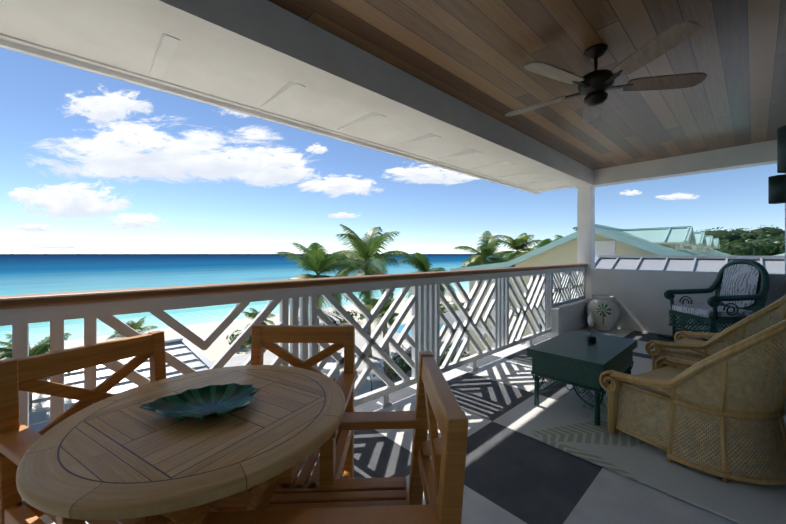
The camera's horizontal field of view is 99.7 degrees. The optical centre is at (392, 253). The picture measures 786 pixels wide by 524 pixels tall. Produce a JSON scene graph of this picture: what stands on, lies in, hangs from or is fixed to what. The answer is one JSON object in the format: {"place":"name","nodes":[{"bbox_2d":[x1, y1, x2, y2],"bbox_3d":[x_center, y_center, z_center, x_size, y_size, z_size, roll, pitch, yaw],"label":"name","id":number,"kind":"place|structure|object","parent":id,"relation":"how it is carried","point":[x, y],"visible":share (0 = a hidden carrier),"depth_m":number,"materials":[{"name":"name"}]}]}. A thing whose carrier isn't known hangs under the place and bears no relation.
{"place":"outdoors","nodes":[
{"label":"outdoors","id":0,"kind":"place"},
{"bbox_2d":[8,187,34,203],"bbox_3d":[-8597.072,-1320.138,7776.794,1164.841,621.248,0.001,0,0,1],"label":"cloud","id":1,"kind":"structure","parent":0,"point":[14,196],"depth_m":7779.30,"materials":[{"name":"white"}]},
{"bbox_2d":[15,223,50,231],"bbox_3d":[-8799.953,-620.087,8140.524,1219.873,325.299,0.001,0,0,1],"label":"cloud","id":2,"kind":"structure","parent":0,"point":[31,227],"depth_m":8140.94,"materials":[{"name":"white"}]},
{"bbox_2d":[27,244,79,248],"bbox_3d":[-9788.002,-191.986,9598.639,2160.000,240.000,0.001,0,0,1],"label":"cloud","id":3,"kind":"structure","parent":0,"point":[57,246],"depth_m":9598.77,"materials":[{"name":"white"}]},
{"bbox_2d":[18,182,131,219],"bbox_3d":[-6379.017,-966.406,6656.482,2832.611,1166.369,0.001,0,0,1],"label":"cloud","id":4,"kind":"structure","parent":0,"point":[62,202],"depth_m":6657.45,"materials":[{"name":"white"}]},
{"bbox_2d":[64,86,152,123],"bbox_3d":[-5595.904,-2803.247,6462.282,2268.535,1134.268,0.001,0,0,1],"label":"cloud","id":5,"kind":"structure","parent":0,"point":[115,106],"depth_m":6461.66,"materials":[{"name":"white"}]},
{"bbox_2d":[107,213,169,228],"bbox_3d":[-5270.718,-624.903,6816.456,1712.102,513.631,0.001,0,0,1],"label":"cloud","id":6,"kind":"structure","parent":0,"point":[128,221],"depth_m":6816.84,"materials":[{"name":"white"}]},
{"bbox_2d":[35,117,280,182],"bbox_3d":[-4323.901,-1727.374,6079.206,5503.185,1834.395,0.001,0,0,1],"label":"cloud","id":7,"kind":"structure","parent":0,"point":[110,154],"depth_m":6080.07,"materials":[{"name":"white"}]},
{"bbox_2d":[0,291,468,360],"bbox_3d":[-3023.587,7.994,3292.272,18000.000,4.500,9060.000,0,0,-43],"label":"beach ground","id":8,"kind":"structure","parent":0,"point":[218,347],"depth_m":26.58,"materials":[{"name":"beige sand"}]},
{"bbox_2d":[0,333,73,409],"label":"palm","id":9,"kind":"object","parent":8,"relation":"on","point":[43,347],"visible":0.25,"depth_m":8.15,"materials":[{"name":"green plant"}]},
{"bbox_2d":[29,337,212,432],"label":"pavilion roof","id":10,"kind":"structure","parent":8,"relation":"on","point":[186,351],"depth_m":9.55,"materials":[{"name":"grey metal"}]},
{"bbox_2d":[106,317,157,340],"bbox_3d":[-10.460,4.119,13.332,1.685,3.251,1.701,0,0,-43],"label":"palm","id":11,"kind":"object","parent":8,"relation":"on","point":[134,325],"visible":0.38,"depth_m":13.44,"materials":[{"name":"green plant"}]},
{"bbox_2d":[226,330,251,347],"bbox_3d":[-8.514,5.240,20.716,3.426,1.280,2.085,0,0,-43],"label":"shrub","id":12,"kind":"object","parent":8,"relation":"on","point":[247,341],"visible":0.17,"depth_m":20.01,"materials":[{"name":"green plant"}]},
{"bbox_2d":[242,308,275,327],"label":"palm","id":13,"kind":"object","parent":8,"relation":"on","point":[251,315],"visible":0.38,"depth_m":15.78,"materials":[{"name":"green plant"}]},
{"bbox_2d":[275,242,359,352],"bbox_3d":[-3.395,2.585,15.832,3.788,6.321,3.731,0,0,-2],"label":"palm","id":14,"kind":"object","parent":8,"relation":"on","point":[315,259],"visible":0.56,"depth_m":15.29,"materials":[{"name":"green plant"}]},
{"bbox_2d":[308,311,343,351],"bbox_3d":[-4.141,4.444,18.771,2.700,2.500,2.700,0,0,-43],"label":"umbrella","id":15,"kind":"object","parent":8,"relation":"on","point":[333,318],"visible":0.17,"depth_m":18.29,"materials":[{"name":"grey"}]},
{"bbox_2d":[211,322,466,396],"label":"pool deck","id":16,"kind":"structure","parent":8,"relation":"on","point":[269,356],"depth_m":17.86,"materials":[{"name":"white concrete"}]},
{"bbox_2d":[380,359,396,377],"bbox_3d":[-0.231,5.348,15.844,0.640,0.693,1.900,0,0,-6],"label":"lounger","id":17,"kind":"object","parent":16,"relation":"on","point":[381,363],"visible":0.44,"depth_m":16.14,"materials":[{"name":"grey"}]},
{"bbox_2d":[440,310,491,337],"bbox_3d":[5.779,4.289,16.544,9.000,2.910,3.700,0,0,-43],"label":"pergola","id":18,"kind":"object","parent":16,"relation":"on","point":[447,315],"visible":0.08,"depth_m":14.14,"materials":[{"name":"white"}]},
{"bbox_2d":[333,310,362,324],"bbox_3d":[-4.273,5.260,26.847,5.142,1.243,2.528,0,0,-43],"label":"shrub","id":19,"kind":"object","parent":8,"relation":"on","point":[352,315],"visible":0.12,"depth_m":27.05,"materials":[{"name":"green plant"}]},
{"bbox_2d":[318,224,413,356],"bbox_3d":[-1.513,2.046,18.638,5.558,7.398,4.919,0,0,27],"label":"palm","id":20,"kind":"object","parent":8,"relation":"on","point":[367,248],"visible":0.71,"depth_m":17.91,"materials":[{"name":"green plant"}]},
{"bbox_2d":[361,295,404,379],"bbox_3d":[-0.518,3.823,14.918,2.089,3.845,1.953,0,0,-13],"label":"palm","id":21,"kind":"object","parent":8,"relation":"on","point":[385,308],"visible":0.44,"depth_m":14.87,"materials":[{"name":"green plant"}]},
{"bbox_2d":[383,344,466,377],"bbox_3d":[1.725,5.202,16.191,5.146,1.349,2.098,0,0,-43],"label":"shrub","id":22,"kind":"object","parent":8,"relation":"on","point":[406,368],"visible":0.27,"depth_m":15.28,"materials":[{"name":"green plant"}]},
{"bbox_2d":[398,252,455,307],"bbox_3d":[2.137,2.818,22.061,3.888,5.855,4.072,0,0,-7],"label":"palm","id":23,"kind":"object","parent":8,"relation":"on","point":[420,260],"visible":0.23,"depth_m":21.58,"materials":[{"name":"green plant"}]},
{"bbox_2d":[440,300,459,312],"bbox_3d":[5.054,4.979,28.795,3.029,1.800,5.251,0,0,3],"label":"shrub","id":24,"kind":"object","parent":8,"relation":"on","point":[443,309],"visible":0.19,"depth_m":28.52,"materials":[{"name":"green plant"}]},
{"bbox_2d":[453,302,468,356],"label":"palm","id":25,"kind":"object","parent":8,"relation":"on","point":[455,306],"visible":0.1,"depth_m":17.40,"materials":[{"name":"green plant"}]},
{"bbox_2d":[454,231,509,267],"bbox_3d":[6.887,1.946,24.750,4.160,7.599,4.144,0,0,-22],"label":"palm","id":26,"kind":"object","parent":8,"relation":"on","point":[486,248],"visible":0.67,"depth_m":24.45,"materials":[{"name":"green plant"}]},
{"bbox_2d":[489,233,542,259],"bbox_3d":[10.540,1.932,27.903,4.027,7.628,4.387,0,0,-27],"label":"palm","id":27,"kind":"object","parent":8,"relation":"on","point":[520,242],"visible":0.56,"depth_m":27.63,"materials":[{"name":"green plant"}]},
{"bbox_2d":[516,237,562,256],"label":"palm","id":28,"kind":"object","parent":8,"relation":"on","point":[545,242],"visible":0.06,"depth_m":21.18,"materials":[{"name":"green plant"}]},
{"bbox_2d":[450,224,732,355],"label":"neighbour house","id":29,"kind":"structure","parent":8,"relation":"on","point":[679,240],"depth_m":10.25,"materials":[{"name":"white paint"}]},
{"bbox_2d":[697,228,752,233],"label":"tree","id":30,"kind":"object","parent":8,"relation":"on","point":[708,230],"depth_m":49.52,"materials":[{"name":"green plant"}]},
{"bbox_2d":[702,227,770,243],"bbox_3d":[40.631,1.212,41.391,9.595,9.074,8.112,0,0,-3],"label":"tree","id":31,"kind":"object","parent":8,"relation":"on","point":[730,236],"visible":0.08,"depth_m":39.71,"materials":[{"name":"green plant"}]},
{"bbox_2d":[713,239,767,255],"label":"tree","id":32,"kind":"object","parent":8,"relation":"on","point":[738,248],"visible":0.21,"depth_m":30.53,"materials":[{"name":"green plant"}]},
{"bbox_2d":[726,225,784,236],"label":"tree","id":33,"kind":"object","parent":8,"relation":"on","point":[774,231],"visible":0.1,"depth_m":53.19,"materials":[{"name":"green plant"}]},
{"bbox_2d":[744,234,784,255],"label":"tree","id":34,"kind":"object","parent":8,"relation":"on","point":[772,245],"visible":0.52,"depth_m":32.18,"materials":[{"name":"green plant"}]},
{"bbox_2d":[219,109,249,116],"bbox_3d":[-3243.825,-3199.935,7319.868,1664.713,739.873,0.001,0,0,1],"label":"cloud","id":35,"kind":"structure","parent":0,"point":[237,113],"depth_m":7324.50,"materials":[{"name":"white"}]},
{"bbox_2d":[0,254,502,347],"bbox_3d":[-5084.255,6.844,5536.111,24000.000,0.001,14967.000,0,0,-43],"label":"sea water","id":36,"kind":"structure","parent":0,"point":[20,274],"depth_m":109.47,"materials":[{"name":"blue liquid"}]},
{"bbox_2d":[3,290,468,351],"bbox_3d":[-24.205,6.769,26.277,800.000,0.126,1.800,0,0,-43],"label":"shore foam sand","id":37,"kind":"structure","parent":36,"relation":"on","point":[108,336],"depth_m":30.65,"materials":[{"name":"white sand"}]},
{"bbox_2d":[208,145,318,187],"bbox_3d":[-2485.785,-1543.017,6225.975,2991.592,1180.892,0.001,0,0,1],"label":"cloud","id":38,"kind":"structure","parent":0,"point":[273,173],"depth_m":6220.18,"materials":[{"name":"white"}]},
{"bbox_2d":[305,143,327,153],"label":"cloud","id":39,"kind":"structure","parent":0,"point":[317,149],"depth_m":7471.97,"materials":[{"name":"white"}]},
{"bbox_2d":[320,363,334,380],"bbox_3d":[-2.946,5.348,15.252,0.640,0.693,1.900,0,0,-6],"label":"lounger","id":40,"kind":"object","parent":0,"point":[327,367],"visible":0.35,"depth_m":15.37,"materials":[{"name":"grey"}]},
{"bbox_2d":[298,174,382,197],"bbox_3d":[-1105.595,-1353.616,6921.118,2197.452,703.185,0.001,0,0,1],"label":"cloud","id":41,"kind":"structure","parent":0,"point":[335,187],"depth_m":6921.31,"materials":[{"name":"white"}]},
{"bbox_2d":[328,212,360,218],"bbox_3d":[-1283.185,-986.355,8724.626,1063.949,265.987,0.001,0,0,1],"label":"cloud","id":42,"kind":"structure","parent":0,"point":[341,215],"depth_m":8725.44,"materials":[{"name":"white"}]},
{"bbox_2d":[370,369,386,390],"bbox_3d":[-0.648,5.318,14.376,0.640,0.753,1.900,0,0,-6],"label":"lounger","id":43,"kind":"object","parent":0,"point":[374,376],"visible":0.56,"depth_m":13.88,"materials":[{"name":"grey"}]},
{"bbox_2d":[0,47,784,253],"label":"sky","id":44,"kind":"structure","parent":0,"point":[222,216],"materials":[{"name":"blue"}]},
{"bbox_2d":[390,350,405,365],"bbox_3d":[0.259,5.318,17.380,0.640,0.753,1.900,0,0,-6],"label":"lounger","id":45,"kind":"object","parent":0,"point":[393,353],"visible":0.5,"depth_m":17.33,"materials":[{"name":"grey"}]},
{"bbox_2d":[402,343,411,353],"bbox_3d":[1.031,5.348,18.904,0.640,0.693,1.900,0,0,-12],"label":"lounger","id":46,"kind":"object","parent":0,"point":[407,346],"visible":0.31,"depth_m":19.01,"materials":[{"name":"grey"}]},
{"bbox_2d":[388,324,442,335],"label":"pool water","id":47,"kind":"structure","parent":0,"point":[400,328],"depth_m":24.91,"materials":[{"name":"teal liquid"}]},
{"bbox_2d":[52,325,785,523],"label":"balcony floor","id":48,"kind":"structure","parent":0,"point":[513,475],"depth_m":1.97,"materials":[{"name":"grey tile"}]},
{"bbox_2d":[0,331,235,523],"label":"teak chair","id":49,"kind":"object","parent":48,"relation":"on","point":[17,438],"visible":0.33,"depth_m":1.17,"materials":[{"name":"brown wood"}]},
{"bbox_2d":[16,365,344,523],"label":"dining table","id":50,"kind":"object","parent":48,"relation":"on","point":[121,455],"visible":0.92,"depth_m":0.85,"materials":[{"name":"brown wood"}]},
{"bbox_2d":[139,383,259,419],"bbox_3d":[-0.597,0.475,1.038,0.330,0.037,0.244,0,0,-13],"label":"decorative bowl","id":51,"kind":"object","parent":50,"relation":"on","point":[206,402],"visible":1,"depth_m":1.06,"materials":[{"name":"green ceramic"}]},
{"bbox_2d":[205,324,357,510],"bbox_3d":[-0.455,0.802,1.401,0.544,0.885,0.585,0,0,1],"label":"teak chair","id":52,"kind":"object","parent":48,"relation":"on","point":[334,462],"visible":0.31,"depth_m":1.63,"materials":[{"name":"brown wood"}]},
{"bbox_2d":[0,266,586,523],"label":"balcony railing","id":53,"kind":"object","parent":48,"relation":"on","point":[565,286],"visible":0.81,"depth_m":2.62,"materials":[{"name":"white paint"}]},
{"bbox_2d":[0,263,587,309],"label":"handrail","id":54,"kind":"object","parent":53,"relation":"on","point":[42,300],"visible":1,"depth_m":1.80,"materials":[{"name":"brown wood"}]},
{"bbox_2d":[200,351,468,523],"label":"teak chair","id":55,"kind":"object","parent":48,"relation":"on","point":[438,480],"visible":0.88,"depth_m":0.97,"materials":[{"name":"brown wood"}]},
{"bbox_2d":[544,299,591,336],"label":"wall","id":56,"kind":"structure","parent":48,"relation":"on","point":[566,317],"depth_m":5.18,"materials":[{"name":"white paint"}]},
{"bbox_2d":[577,186,594,298],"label":"corner column","id":57,"kind":"structure","parent":48,"relation":"on","point":[585,224],"depth_m":5.93,"materials":[{"name":"white paint"}]},
{"bbox_2d":[586,295,619,330],"bbox_3d":[3.446,0.969,5.454,0.474,0.550,0.470,0,0,32],"label":"vase","id":58,"kind":"object","parent":48,"relation":"on","point":[604,310],"visible":1,"depth_m":5.31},
{"bbox_2d":[517,356,785,523],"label":"rug","id":59,"kind":"object","parent":48,"relation":"on","point":[565,423],"visible":0.41,"depth_m":2.00,"materials":[{"name":"grey fabric"}]},
{"bbox_2d":[527,330,636,425],"bbox_3d":[1.651,1.009,2.855,1.000,0.470,0.550,0,0,-43],"label":"coffee table","id":60,"kind":"object","parent":59,"relation":"on","point":[574,358],"visible":0.83,"depth_m":2.62,"materials":[{"name":"teal wood"}]},
{"bbox_2d":[586,312,595,341],"bbox_3d":[1.752,0.643,2.932,0.060,0.262,0.090,0,0,13],"label":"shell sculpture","id":61,"kind":"object","parent":60,"relation":"on","point":[591,322],"visible":1,"depth_m":2.91,"materials":[{"name":"grey"}]},
{"bbox_2d":[599,319,785,484],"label":"rattan chair","id":62,"kind":"object","parent":59,"relation":"on","point":[727,398],"visible":1,"depth_m":1.85,"materials":[{"name":"wicker"}]},
{"bbox_2d":[645,295,785,407],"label":"rattan chair","id":63,"kind":"object","parent":59,"relation":"on","point":[740,330],"visible":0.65,"depth_m":2.79,"materials":[{"name":"wicker"}]},
{"bbox_2d":[591,268,785,342],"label":"end wall","id":64,"kind":"structure","parent":48,"relation":"on","point":[641,299],"depth_m":5.23,"materials":[{"name":"white paint"}]},
{"bbox_2d":[657,259,779,350],"bbox_3d":[4.216,0.654,4.331,1.036,1.175,0.749,0,0,2],"label":"wicker armchair","id":65,"kind":"object","parent":48,"relation":"on","point":[741,286],"visible":0.85,"depth_m":4.22,"materials":[{"name":"wicker"}]},
{"bbox_2d":[785,173,785,273],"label":"house wall","id":66,"kind":"structure","parent":48,"relation":"on","point":[785,237],"depth_m":4.29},
{"bbox_2d":[75,0,776,186],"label":"beams","id":67,"kind":"structure","parent":66,"relation":"attached to","point":[270,37],"depth_m":2.46,"materials":[{"name":"white paint"}]},
{"bbox_2d":[0,0,568,193],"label":"roof eave","id":68,"kind":"object","parent":67,"relation":"attached to","point":[77,34],"visible":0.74,"depth_m":2.35,"materials":[{"name":"white paint"}]},
{"bbox_2d":[149,33,575,189],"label":"eave brackets","id":69,"kind":"object","parent":68,"relation":"attached to","point":[167,46],"visible":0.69,"depth_m":2.85,"materials":[{"name":"white paint"}]},
{"bbox_2d":[268,0,785,169],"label":"ceiling","id":70,"kind":"structure","parent":67,"relation":"attached to","point":[478,54],"depth_m":2.52,"materials":[{"name":"brown wood"}]},
{"bbox_2d":[505,20,706,122],"bbox_3d":[1.430,-1.276,2.435,1.315,0.400,1.270,0,0,-43],"label":"ceiling fan","id":71,"kind":"object","parent":70,"relation":"hanging from","point":[595,85],"visible":1,"depth_m":2.29,"materials":[{"name":"brown metal"}]},
{"bbox_2d":[768,174,785,203],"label":"wall speaker","id":72,"kind":"object","parent":66,"relation":"attached to","point":[776,189],"visible":1,"depth_m":2.33,"materials":[{"name":"grey plastic"}]},
{"bbox_2d":[777,125,785,172],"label":"wall speaker","id":73,"kind":"object","parent":66,"relation":"attached to","point":[781,149],"visible":1,"depth_m":1.44,"materials":[{"name":"grey plastic"}]},
{"bbox_2d":[382,162,479,184],"bbox_3d":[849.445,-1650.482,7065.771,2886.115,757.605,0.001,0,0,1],"label":"cloud","id":74,"kind":"structure","parent":0,"point":[432,174],"depth_m":7067.07,"materials":[{"name":"white"}]},
{"bbox_2d":[475,233,511,237],"bbox_3d":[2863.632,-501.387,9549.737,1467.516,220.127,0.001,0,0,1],"label":"cloud","id":75,"kind":"structure","parent":0,"point":[492,235],"depth_m":9549.20,"materials":[{"name":"white"}]},
{"bbox_2d":[620,190,640,195],"bbox_3d":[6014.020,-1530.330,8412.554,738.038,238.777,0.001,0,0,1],"label":"cloud","id":76,"kind":"structure","parent":0,"point":[633,192],"depth_m":8411.94,"materials":[{"name":"white"}]},
{"bbox_2d":[656,193,698,199],"bbox_3d":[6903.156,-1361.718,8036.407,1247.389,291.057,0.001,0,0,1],"label":"cloud","id":77,"kind":"structure","parent":0,"point":[679,196],"depth_m":8036.60,"materials":[{"name":"white"}]},
{"bbox_2d":[576,255,784,296],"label":"wing roof","id":78,"kind":"structure","parent":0,"point":[774,264],"depth_m":6.54,"materials":[{"name":"grey metal"}]}
]}

